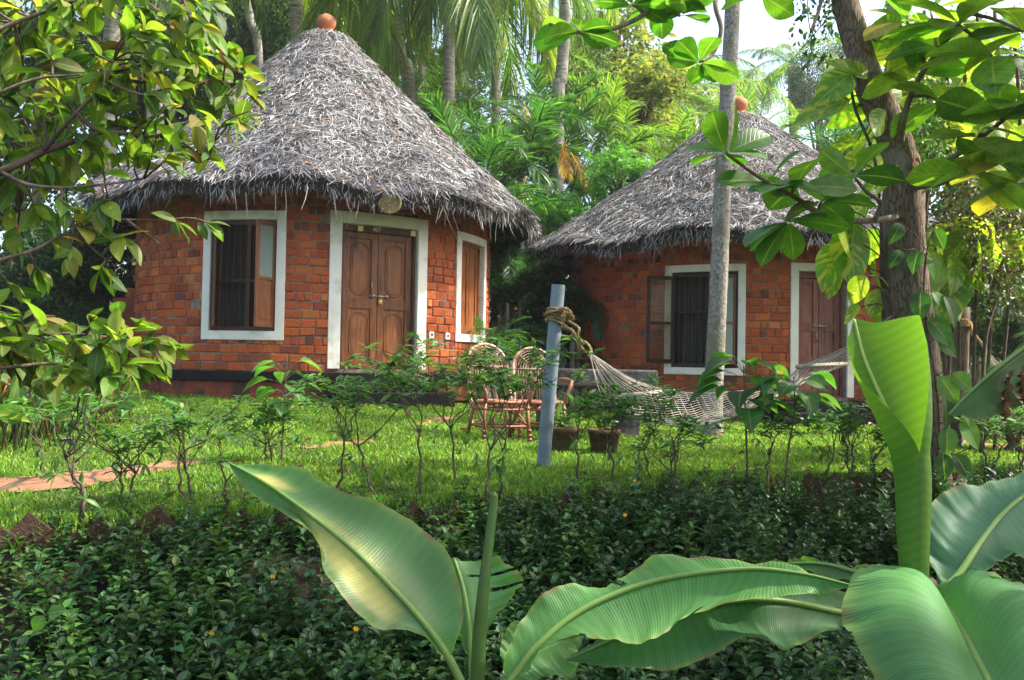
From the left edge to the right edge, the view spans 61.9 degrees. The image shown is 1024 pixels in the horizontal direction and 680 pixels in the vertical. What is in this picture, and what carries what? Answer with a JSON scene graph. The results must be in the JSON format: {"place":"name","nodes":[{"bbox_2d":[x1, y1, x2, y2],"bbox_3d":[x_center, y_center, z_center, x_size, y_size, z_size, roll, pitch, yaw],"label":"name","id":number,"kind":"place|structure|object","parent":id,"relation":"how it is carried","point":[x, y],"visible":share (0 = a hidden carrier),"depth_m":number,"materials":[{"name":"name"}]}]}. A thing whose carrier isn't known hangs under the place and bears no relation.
{"place":"outdoors","nodes":[
{"label":"outdoors","id":0,"kind":"place"},
{"bbox_2d":[0,460,211,491],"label":"path","id":1,"kind":"structure","parent":0,"point":[22,483],"depth_m":5.64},
{"bbox_2d":[0,365,1023,679],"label":"ground","id":2,"kind":"structure","parent":0,"point":[8,609],"depth_m":4.72,"materials":[{"name":"soil"}]},
{"bbox_2d":[0,343,60,451],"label":"canna plant","id":3,"kind":"object","parent":2,"relation":"on","point":[7,416],"visible":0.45,"depth_m":6.73,"materials":[{"name":"green plant"}]},
{"bbox_2d":[7,512,62,550],"bbox_3d":[-2.481,1.046,4.395,0.320,0.320,0.029,-2,-1,-26],"label":"edging tile","id":4,"kind":"object","parent":2,"relation":"on","point":[26,523],"visible":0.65,"depth_m":4.39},
{"bbox_2d":[5,396,71,477],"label":"garden shrub","id":5,"kind":"object","parent":2,"relation":"on","point":[29,412],"visible":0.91,"depth_m":5.67,"materials":[{"name":"green plant"}]},
{"bbox_2d":[0,345,90,448],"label":"canna plant","id":6,"kind":"object","parent":2,"relation":"on","point":[46,405],"visible":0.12,"depth_m":7.09,"materials":[{"name":"green plant"}]},
{"bbox_2d":[0,89,91,263],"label":"tree","id":7,"kind":"object","parent":2,"relation":"on","point":[21,122],"visible":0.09,"depth_m":20.05,"materials":[{"name":"green plant"}]},
{"bbox_2d":[0,0,121,306],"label":"tree","id":8,"kind":"object","parent":2,"relation":"on","point":[30,61],"visible":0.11,"depth_m":18.66,"materials":[{"name":"green plant"}]},
{"bbox_2d":[0,292,126,345],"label":"bush","id":9,"kind":"object","parent":2,"relation":"on","point":[79,318],"visible":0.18,"depth_m":12.93,"materials":[{"name":"green plant"}]},
{"bbox_2d":[0,204,128,332],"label":"bush","id":10,"kind":"object","parent":2,"relation":"on","point":[9,265],"visible":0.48,"depth_m":13.21,"materials":[{"name":"green plant"}]},
{"bbox_2d":[0,184,135,316],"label":"bush","id":11,"kind":"object","parent":2,"relation":"on","point":[100,248],"visible":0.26,"depth_m":14.11,"materials":[{"name":"green plant"}]},
{"bbox_2d":[16,331,142,526],"bbox_3d":[-2.405,0.472,4.630,0.849,1.123,0.677,1,-2,0],"label":"garden shrub","id":12,"kind":"object","parent":2,"relation":"on","point":[68,453],"visible":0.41,"depth_m":4.55,"materials":[{"name":"green plant"}]},
{"bbox_2d":[66,516,119,549],"bbox_3d":[-2.193,1.094,4.535,0.320,0.320,0.028,2,5,-32],"label":"edging tile","id":13,"kind":"object","parent":2,"relation":"on","point":[91,530],"visible":0.36,"depth_m":4.50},
{"bbox_2d":[49,352,141,433],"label":"canna plant","id":14,"kind":"object","parent":2,"relation":"on","point":[123,404],"visible":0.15,"depth_m":8.04,"materials":[{"name":"green plant"}]},
{"bbox_2d":[58,254,134,317],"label":"bush","id":15,"kind":"object","parent":2,"relation":"on","point":[108,295],"visible":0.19,"depth_m":14.57,"materials":[{"name":"green plant"}]},
{"bbox_2d":[25,410,196,504],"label":"garden shrub","id":16,"kind":"object","parent":2,"relation":"on","point":[123,438],"visible":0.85,"depth_m":4.91,"materials":[{"name":"green plant"}]},
{"bbox_2d":[81,375,143,426],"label":"canna plant","id":17,"kind":"object","parent":2,"relation":"on","point":[126,385],"visible":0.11,"depth_m":8.61,"materials":[{"name":"green plant"}]},
{"bbox_2d":[19,0,239,345],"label":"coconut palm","id":18,"kind":"object","parent":2,"relation":"on","point":[111,29],"visible":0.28,"depth_m":16.88,"materials":[{"name":"green plant"}]},
{"bbox_2d":[0,0,272,407],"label":"leafy tree","id":19,"kind":"object","parent":2,"relation":"on","point":[102,366],"visible":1,"depth_m":2.81,"materials":[{"name":"green plant"}]},
{"bbox_2d":[128,505,180,544],"bbox_3d":[-1.945,1.060,4.644,0.320,0.320,0.028,6,-10,-8],"label":"edging tile","id":20,"kind":"object","parent":2,"relation":"on","point":[164,517],"visible":0.45,"depth_m":4.64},
{"bbox_2d":[119,43,243,141],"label":"tree","id":21,"kind":"object","parent":2,"relation":"on","point":[181,117],"visible":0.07,"depth_m":19.39,"materials":[{"name":"green plant"}]},
{"bbox_2d":[130,394,250,504],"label":"garden shrub","id":22,"kind":"object","parent":2,"relation":"on","point":[176,420],"visible":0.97,"depth_m":4.99,"materials":[{"name":"green plant"}]},
{"bbox_2d":[162,0,311,87],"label":"tree","id":23,"kind":"object","parent":2,"relation":"on","point":[244,43],"visible":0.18,"depth_m":24.32,"materials":[{"name":"green plant"}]},
{"bbox_2d":[188,426,305,516],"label":"garden shrub","id":24,"kind":"object","parent":2,"relation":"on","point":[218,438],"visible":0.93,"depth_m":4.78,"materials":[{"name":"green plant"}]},
{"bbox_2d":[151,0,353,67],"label":"coconut palm","id":25,"kind":"object","parent":2,"relation":"on","point":[258,51],"visible":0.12,"depth_m":22.93,"materials":[{"name":"grey plant"}]},
{"bbox_2d":[217,397,318,461],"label":"garden shrub","id":26,"kind":"object","parent":2,"relation":"on","point":[264,415],"visible":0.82,"depth_m":6.48,"materials":[{"name":"green plant"}]},
{"bbox_2d":[242,357,322,463],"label":"sapling","id":27,"kind":"object","parent":2,"relation":"on","point":[262,391],"visible":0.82,"depth_m":6.41,"materials":[{"name":"green plant"}]},
{"bbox_2d":[72,13,543,406],"bbox_3d":[-3.268,-2.323,14.591,7.671,6.560,7.729,1,-2,0],"label":"round hut","id":28,"kind":"object","parent":2,"relation":"on","point":[321,260],"visible":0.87,"depth_m":12.01,"materials":[{"name":"plant"}]},
{"bbox_2d":[201,210,286,340],"bbox_3d":[-3.707,-0.892,11.693,1.207,1.780,0.642,1,-2,9],"label":"window","id":29,"kind":"structure","parent":28,"relation":"in","point":[253,250],"depth_m":11.78,"materials":[{"name":"white wood"}]},
{"bbox_2d":[327,210,427,369],"bbox_3d":[-1.905,-0.669,12.153,1.469,2.215,0.281,2,-2,-30],"label":"door","id":30,"kind":"structure","parent":28,"relation":"in","point":[372,294],"depth_m":12.15,"materials":[{"name":"brown wood"}]},
{"bbox_2d":[454,231,486,342],"bbox_3d":[-0.693,-0.804,13.514,0.248,1.690,1.109,0,-2,22],"label":"window","id":31,"kind":"structure","parent":28,"relation":"in","point":[468,297],"depth_m":13.49,"materials":[{"name":"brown wood"}]},
{"bbox_2d":[149,0,477,83],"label":"coconut palm","id":32,"kind":"object","parent":2,"relation":"on","point":[296,11],"visible":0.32,"depth_m":18.87,"materials":[{"name":"green plant"}]},
{"bbox_2d":[254,353,398,487],"bbox_3d":[-1.143,0.552,5.471,0.835,0.946,0.807,1,-2,0],"label":"garden shrub","id":33,"kind":"object","parent":2,"relation":"on","point":[307,382],"visible":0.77,"depth_m":5.49,"materials":[{"name":"green plant"}]},
{"bbox_2d":[251,0,438,104],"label":"coconut palm","id":34,"kind":"object","parent":2,"relation":"on","point":[409,86],"visible":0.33,"depth_m":19.88,"materials":[{"name":"green plant"}]},
{"bbox_2d":[304,369,443,494],"bbox_3d":[-0.853,0.606,5.351,0.902,0.862,0.526,2,-2,-21],"label":"garden shrub","id":35,"kind":"object","parent":2,"relation":"on","point":[353,404],"visible":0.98,"depth_m":5.33,"materials":[{"name":"green plant"}]},
{"bbox_2d":[340,332,448,493],"bbox_3d":[-0.728,0.489,5.537,0.719,1.109,0.771,2,-2,-38],"label":"garden shrub","id":36,"kind":"object","parent":2,"relation":"on","point":[402,383],"visible":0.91,"depth_m":5.44,"materials":[{"name":"green plant"}]},
{"bbox_2d":[357,342,518,481],"bbox_3d":[-0.536,0.540,6.104,1.076,1.037,0.816,2,-2,-19],"label":"garden shrub","id":37,"kind":"object","parent":2,"relation":"on","point":[449,384],"visible":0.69,"depth_m":6.18,"materials":[{"name":"green plant"}]},
{"bbox_2d":[290,0,585,137],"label":"coconut palm","id":38,"kind":"object","parent":2,"relation":"on","point":[475,47],"visible":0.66,"depth_m":18.37,"materials":[{"name":"green plant"}]},
{"bbox_2d":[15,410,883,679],"bbox_3d":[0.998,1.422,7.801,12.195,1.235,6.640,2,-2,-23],"label":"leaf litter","id":39,"kind":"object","parent":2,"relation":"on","point":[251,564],"visible":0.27,"depth_m":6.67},
{"bbox_2d":[398,31,524,162],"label":"areca palm","id":40,"kind":"object","parent":2,"relation":"on","point":[435,85],"visible":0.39,"depth_m":19.71,"materials":[{"name":"green plant"}]},
{"bbox_2d":[393,6,540,135],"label":"tree","id":41,"kind":"object","parent":2,"relation":"on","point":[479,83],"visible":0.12,"depth_m":33.48,"materials":[{"name":"green plant"}]},
{"bbox_2d":[418,90,566,304],"bbox_3d":[-0.678,-1.557,15.331,3.390,5.377,3.329,1,-2,0],"label":"areca palm","id":42,"kind":"object","parent":2,"relation":"on","point":[480,157],"visible":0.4,"depth_m":15.24,"materials":[{"name":"green plant"}]},
{"bbox_2d":[376,0,620,383],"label":"coconut palm","id":43,"kind":"object","parent":2,"relation":"on","point":[425,21],"visible":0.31,"depth_m":21.87,"materials":[{"name":"green plant"}]},
{"bbox_2d":[466,343,536,441],"bbox_3d":[-0.157,0.518,8.668,0.692,0.992,0.710,2,-2,-24],"label":"cane chair","id":44,"kind":"object","parent":2,"relation":"on","point":[485,408],"visible":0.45,"depth_m":8.51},
{"bbox_2d":[468,315,546,405],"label":"areca palm","id":45,"kind":"object","parent":2,"relation":"on","point":[480,327],"visible":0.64,"depth_m":13.36,"materials":[{"name":"green plant"}]},
{"bbox_2d":[0,448,1023,679],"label":"ground cover","id":46,"kind":"object","parent":2,"relation":"on","point":[182,650],"visible":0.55,"depth_m":4.34,"materials":[{"name":"green plant"}]},
{"bbox_2d":[0,383,1023,556],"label":"grass","id":47,"kind":"structure","parent":2,"relation":"on","point":[539,478],"depth_m":7.10,"materials":[{"name":"plant"}]},
{"bbox_2d":[448,92,595,313],"bbox_3d":[0.255,-2.042,17.734,3.542,6.615,3.938,1,-2,-14],"label":"areca palm","id":48,"kind":"object","parent":2,"relation":"on","point":[529,164],"visible":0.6,"depth_m":17.53,"materials":[{"name":"green plant"}]},
{"bbox_2d":[441,335,604,498],"bbox_3d":[-0.002,0.517,5.581,0.894,1.111,0.985,2,-2,-37],"label":"garden shrub","id":49,"kind":"object","parent":2,"relation":"on","point":[501,378],"visible":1,"depth_m":5.54,"materials":[{"name":"green plant"}]},
{"bbox_2d":[481,0,569,285],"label":"coconut palm","id":50,"kind":"object","parent":2,"relation":"on","point":[560,78],"visible":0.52,"depth_m":18.88,"materials":[{"name":"grey plant"}]},
{"bbox_2d":[490,184,574,396],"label":"areca palm","id":51,"kind":"object","parent":2,"relation":"on","point":[504,244],"visible":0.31,"depth_m":15.76,"materials":[{"name":"green plant"}]},
{"bbox_2d":[228,462,848,679],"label":"banana plant","id":52,"kind":"object","parent":2,"relation":"on","point":[385,567],"visible":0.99,"depth_m":2.52,"materials":[{"name":"green plant"}]},
{"bbox_2d":[467,60,609,324],"bbox_3d":[0.510,-2.320,19.000,3.696,7.427,4.328,1,-2,0],"label":"areca palm","id":53,"kind":"object","parent":2,"relation":"on","point":[591,96],"visible":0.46,"depth_m":18.56,"materials":[{"name":"green plant"}]},
{"bbox_2d":[489,249,590,398],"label":"areca palm","id":54,"kind":"object","parent":2,"relation":"on","point":[512,272],"visible":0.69,"depth_m":15.32,"materials":[{"name":"green plant"}]},
{"bbox_2d":[511,347,573,439],"bbox_3d":[0.275,0.563,9.173,0.692,0.992,0.710,1,-2,-10],"label":"cane chair","id":55,"kind":"object","parent":2,"relation":"on","point":[535,409],"visible":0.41,"depth_m":9.27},
{"bbox_2d":[487,317,602,399],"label":"areca palm","id":56,"kind":"object","parent":2,"relation":"on","point":[542,334],"visible":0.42,"depth_m":14.25,"materials":[{"name":"green plant"}]},
{"bbox_2d":[484,149,607,396],"bbox_3d":[0.432,-1.416,18.267,3.333,5.522,2.909,1,-2,0],"label":"areca palm","id":57,"kind":"object","parent":2,"relation":"on","point":[551,186],"visible":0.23,"depth_m":18.03,"materials":[{"name":"green plant"}]},
{"bbox_2d":[488,264,605,399],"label":"areca palm","id":58,"kind":"object","parent":2,"relation":"on","point":[527,297],"visible":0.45,"depth_m":15.59,"materials":[{"name":"green plant"}]},
{"bbox_2d":[537,284,564,467],"bbox_3d":[0.311,0.369,6.998,0.227,1.653,0.119,1,-2,19],"label":"pipe post","id":59,"kind":"object","parent":2,"relation":"on","point":[548,397],"visible":0.73,"depth_m":6.95,"materials":[{"name":"metal"}]},
{"bbox_2d":[543,306,592,354],"bbox_3d":[0.429,-0.078,6.924,0.408,0.390,0.255,0,-2,35],"label":"rope","id":60,"kind":"object","parent":59,"relation":"attached to","point":[564,315],"visible":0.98,"depth_m":6.88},
{"bbox_2d":[589,313,895,426],"bbox_3d":[1.839,0.231,7.128,2.484,0.967,0.737,1,-2,-3],"label":"hammock","id":61,"kind":"object","parent":60,"relation":"hanging from","point":[835,365],"visible":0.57,"depth_m":7.07,"materials":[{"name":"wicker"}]},
{"bbox_2d":[540,400,576,453],"bbox_3d":[0.454,0.797,7.895,0.336,0.508,0.327,0,-2,41],"label":"flower pot","id":62,"kind":"object","parent":2,"relation":"on","point":[562,440],"visible":0.65,"depth_m":7.77,"materials":[{"name":"ceramic"}]},
{"bbox_2d":[520,287,608,408],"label":"areca palm","id":63,"kind":"object","parent":2,"relation":"on","point":[575,363],"visible":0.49,"depth_m":15.13,"materials":[{"name":"green plant"}]},
{"bbox_2d":[542,189,601,368],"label":"tree","id":64,"kind":"object","parent":2,"relation":"on","point":[567,211],"visible":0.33,"depth_m":16.54,"materials":[{"name":"green plant"}]},
{"bbox_2d":[520,35,627,368],"bbox_3d":[1.838,-4.139,25.877,3.289,11.186,2.984,2,-2,-28],"label":"tree","id":65,"kind":"object","parent":2,"relation":"on","point":[576,68],"visible":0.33,"depth_m":25.53,"materials":[{"name":"green plant"}]},
{"bbox_2d":[497,97,665,283],"bbox_3d":[1.488,-1.985,19.905,3.882,6.937,4.244,1,-2,0],"label":"areca palm","id":66,"kind":"object","parent":2,"relation":"on","point":[599,126],"visible":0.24,"depth_m":19.50,"materials":[{"name":"green plant"}]},
{"bbox_2d":[559,363,612,477],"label":"garden shrub","id":67,"kind":"object","parent":2,"relation":"on","point":[574,445],"visible":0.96,"depth_m":6.23,"materials":[{"name":"green plant"}]},
{"bbox_2d":[522,368,657,436],"bbox_3d":[0.894,0.746,9.998,1.540,0.810,0.460,1,-2,-3],"label":"stone table","id":68,"kind":"object","parent":2,"relation":"on","point":[631,428],"visible":0.33,"depth_m":9.81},
{"bbox_2d":[587,410,620,455],"bbox_3d":[0.885,0.868,8.083,0.339,0.433,0.315,1,-2,0],"label":"flower pot","id":69,"kind":"object","parent":2,"relation":"on","point":[597,438],"visible":0.69,"depth_m":7.99,"materials":[{"name":"ceramic"}]},
{"bbox_2d":[539,0,676,180],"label":"tree","id":70,"kind":"object","parent":2,"relation":"on","point":[640,33],"visible":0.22,"depth_m":26.52,"materials":[{"name":"green plant"}]},
{"bbox_2d":[541,56,681,192],"bbox_3d":[2.176,-2.597,20.307,3.782,8.222,3.192,1,-2,12],"label":"areca palm","id":71,"kind":"object","parent":2,"relation":"on","point":[617,85],"visible":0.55,"depth_m":20.20,"materials":[{"name":"green plant"}]},
{"bbox_2d":[578,135,654,204],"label":"tree","id":72,"kind":"object","parent":2,"relation":"on","point":[620,162],"visible":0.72,"depth_m":16.61,"materials":[{"name":"green plant"}]},
{"bbox_2d":[569,380,667,479],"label":"garden shrub","id":73,"kind":"object","parent":2,"relation":"on","point":[623,403],"visible":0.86,"depth_m":6.43,"materials":[{"name":"green plant"}]},
{"bbox_2d":[567,42,715,161],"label":"tree","id":74,"kind":"object","parent":2,"relation":"on","point":[658,90],"visible":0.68,"depth_m":21.94,"materials":[{"name":"green plant"}]},
{"bbox_2d":[626,374,683,480],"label":"garden shrub","id":75,"kind":"object","parent":2,"relation":"on","point":[667,391],"visible":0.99,"depth_m":6.37,"materials":[{"name":"green plant"}]},
{"bbox_2d":[608,101,718,173],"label":"areca palm","id":76,"kind":"object","parent":2,"relation":"on","point":[693,123],"visible":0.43,"depth_m":19.91,"materials":[{"name":"green plant"}]},
{"bbox_2d":[626,409,717,497],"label":"garden shrub","id":77,"kind":"object","parent":2,"relation":"on","point":[691,423],"visible":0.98,"depth_m":6.06,"materials":[{"name":"green plant"}]},
{"bbox_2d":[581,53,762,165],"bbox_3d":[4.747,-3.550,26.769,6.266,10.053,6.159,1,-2,0],"label":"tree","id":78,"kind":"object","parent":2,"relation":"on","point":[704,99],"visible":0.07,"depth_m":26.63,"materials":[{"name":"green plant"}]},
{"bbox_2d":[702,0,739,437],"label":"coconut palm","id":79,"kind":"object","parent":2,"relation":"on","point":[717,311],"visible":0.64,"depth_m":10.31,"materials":[{"name":"grey plant"}]},
{"bbox_2d":[524,96,941,424],"bbox_3d":[4.364,-1.665,16.486,8.362,6.110,8.373,1,-2,0],"label":"round hut","id":80,"kind":"object","parent":2,"relation":"on","point":[640,247],"visible":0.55,"depth_m":13.77,"materials":[{"name":"plant"}]},
{"bbox_2d":[646,264,745,375],"bbox_3d":[2.939,-0.325,13.631,1.531,1.760,0.586,0,-2,24],"label":"window","id":81,"kind":"structure","parent":80,"relation":"in","point":[685,322],"depth_m":13.78,"materials":[{"name":"white wood"}]},
{"bbox_2d":[790,263,853,397],"bbox_3d":[4.858,-0.138,13.442,1.082,2.115,0.236,1,-2,-10],"label":"door","id":82,"kind":"structure","parent":80,"relation":"in","point":[816,321],"depth_m":13.49,"materials":[{"name":"brown wood"}]},
{"bbox_2d":[672,71,801,145],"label":"coconut palm","id":83,"kind":"object","parent":2,"relation":"on","point":[713,95],"visible":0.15,"depth_m":29.85,"materials":[{"name":"green plant"}]},
{"bbox_2d":[687,352,798,484],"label":"sapling","id":84,"kind":"object","parent":2,"relation":"on","point":[751,418],"visible":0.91,"depth_m":6.35,"materials":[{"name":"green plant"}]},
{"bbox_2d":[705,405,824,491],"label":"garden shrub","id":85,"kind":"object","parent":2,"relation":"on","point":[771,424],"visible":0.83,"depth_m":6.45,"materials":[{"name":"green plant"}]},
{"bbox_2d":[736,62,810,146],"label":"areca palm","id":86,"kind":"object","parent":2,"relation":"on","point":[760,98],"visible":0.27,"depth_m":23.82,"materials":[{"name":"green plant"}]},
{"bbox_2d":[533,0,1023,500],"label":"leaning tree","id":87,"kind":"object","parent":2,"relation":"on","point":[832,187],"visible":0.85,"depth_m":5.88,"materials":[{"name":"green plant"}]},
{"bbox_2d":[788,0,843,70],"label":"hanging creeper","id":88,"kind":"object","parent":87,"relation":"hanging from","point":[828,25],"visible":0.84,"depth_m":6.85,"materials":[{"name":"green plant"}]},
{"bbox_2d":[792,10,930,324],"bbox_3d":[2.792,-0.751,6.856,0.992,3.764,1.035,0,-2,23],"label":"climbing vine","id":89,"kind":"object","parent":87,"relation":"attached to","point":[849,255],"visible":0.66,"depth_m":6.70,"materials":[{"name":"green plant"}]},
{"bbox_2d":[887,223,979,485],"bbox_3d":[3.250,0.136,6.583,0.741,2.067,0.177,1,-2,0],"label":"climbing vine","id":90,"kind":"object","parent":87,"relation":"attached to","point":[948,388],"visible":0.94,"depth_m":6.57,"materials":[{"name":"green plant"}]},
{"bbox_2d":[738,37,840,138],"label":"coconut palm","id":91,"kind":"object","parent":2,"relation":"on","point":[763,51],"visible":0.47,"depth_m":35.87,"materials":[{"name":"green plant"}]},
{"bbox_2d":[566,315,1023,679],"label":"banana plant","id":92,"kind":"object","parent":2,"relation":"on","point":[908,618],"visible":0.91,"depth_m":2.29,"materials":[{"name":"green plant"}]},
{"bbox_2d":[749,371,841,515],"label":"sapling","id":93,"kind":"object","parent":2,"relation":"on","point":[809,401],"visible":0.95,"depth_m":6.15,"materials":[{"name":"green plant"}]},
{"bbox_2d":[772,34,845,152],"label":"tree","id":94,"kind":"object","parent":2,"relation":"on","point":[807,92],"visible":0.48,"depth_m":33.74,"materials":[{"name":"green plant"}]},
{"bbox_2d":[796,409,847,482],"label":"garden shrub","id":95,"kind":"object","parent":2,"relation":"on","point":[826,425],"visible":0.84,"depth_m":6.57,"materials":[{"name":"green plant"}]},
{"bbox_2d":[771,400,878,473],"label":"garden shrub","id":96,"kind":"object","parent":2,"relation":"on","point":[851,417],"visible":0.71,"depth_m":6.74,"materials":[{"name":"green plant"}]},
{"bbox_2d":[781,114,872,172],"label":"areca palm","id":97,"kind":"object","parent":2,"relation":"on","point":[825,141],"visible":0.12,"depth_m":18.88,"materials":[{"name":"green plant"}]},
{"bbox_2d":[865,10,1023,450],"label":"climbing vine","id":98,"kind":"object","parent":2,"relation":"on","point":[955,281],"visible":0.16,"depth_m":7.92,"materials":[{"name":"green plant"}]},
{"bbox_2d":[907,75,982,230],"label":"tree","id":99,"kind":"object","parent":2,"relation":"on","point":[928,149],"visible":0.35,"depth_m":7.41,"materials":[{"name":"green plant"}]},
{"bbox_2d":[950,307,970,443],"bbox_3d":[5.093,0.518,9.793,0.293,1.798,0.210,1,-2,0],"label":"wooden post","id":100,"kind":"object","parent":2,"relation":"on","point":[965,338],"visible":0.38,"depth_m":9.71,"materials":[{"name":"brown wood"}]},
{"bbox_2d":[928,161,1023,427],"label":"tree","id":101,"kind":"object","parent":2,"relation":"on","point":[957,210],"visible":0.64,"depth_m":7.87,"materials":[{"name":"green plant"}]},
{"bbox_2d":[948,331,1023,420],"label":"banana plant","id":102,"kind":"object","parent":2,"relation":"on","point":[981,399],"visible":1,"depth_m":4.74,"materials":[{"name":"green plant"}]},
{"bbox_2d":[959,402,1023,467],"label":"garden shrub","id":103,"kind":"object","parent":2,"relation":"on","point":[1019,424],"visible":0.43,"depth_m":7.29,"materials":[{"name":"green plant"}]},
{"bbox_2d":[969,292,1023,416],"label":"bush","id":104,"kind":"object","parent":2,"relation":"on","point":[1013,343],"visible":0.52,"depth_m":12.84,"materials":[{"name":"green plant"}]},
{"bbox_2d":[979,228,1023,453],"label":"hanging creeper","id":105,"kind":"object","parent":2,"relation":"on","point":[985,337],"visible":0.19,"depth_m":8.65,"materials":[{"name":"green plant"}]},
{"bbox_2d":[985,406,1023,471],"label":"garden shrub","id":106,"kind":"object","parent":2,"relation":"on","point":[1011,426],"visible":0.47,"depth_m":7.48,"materials":[{"name":"green plant"}]},
{"bbox_2d":[0,0,1023,311],"label":"sky","id":107,"kind":"structure","parent":0,"point":[757,29],"materials":[{"name":"white"}]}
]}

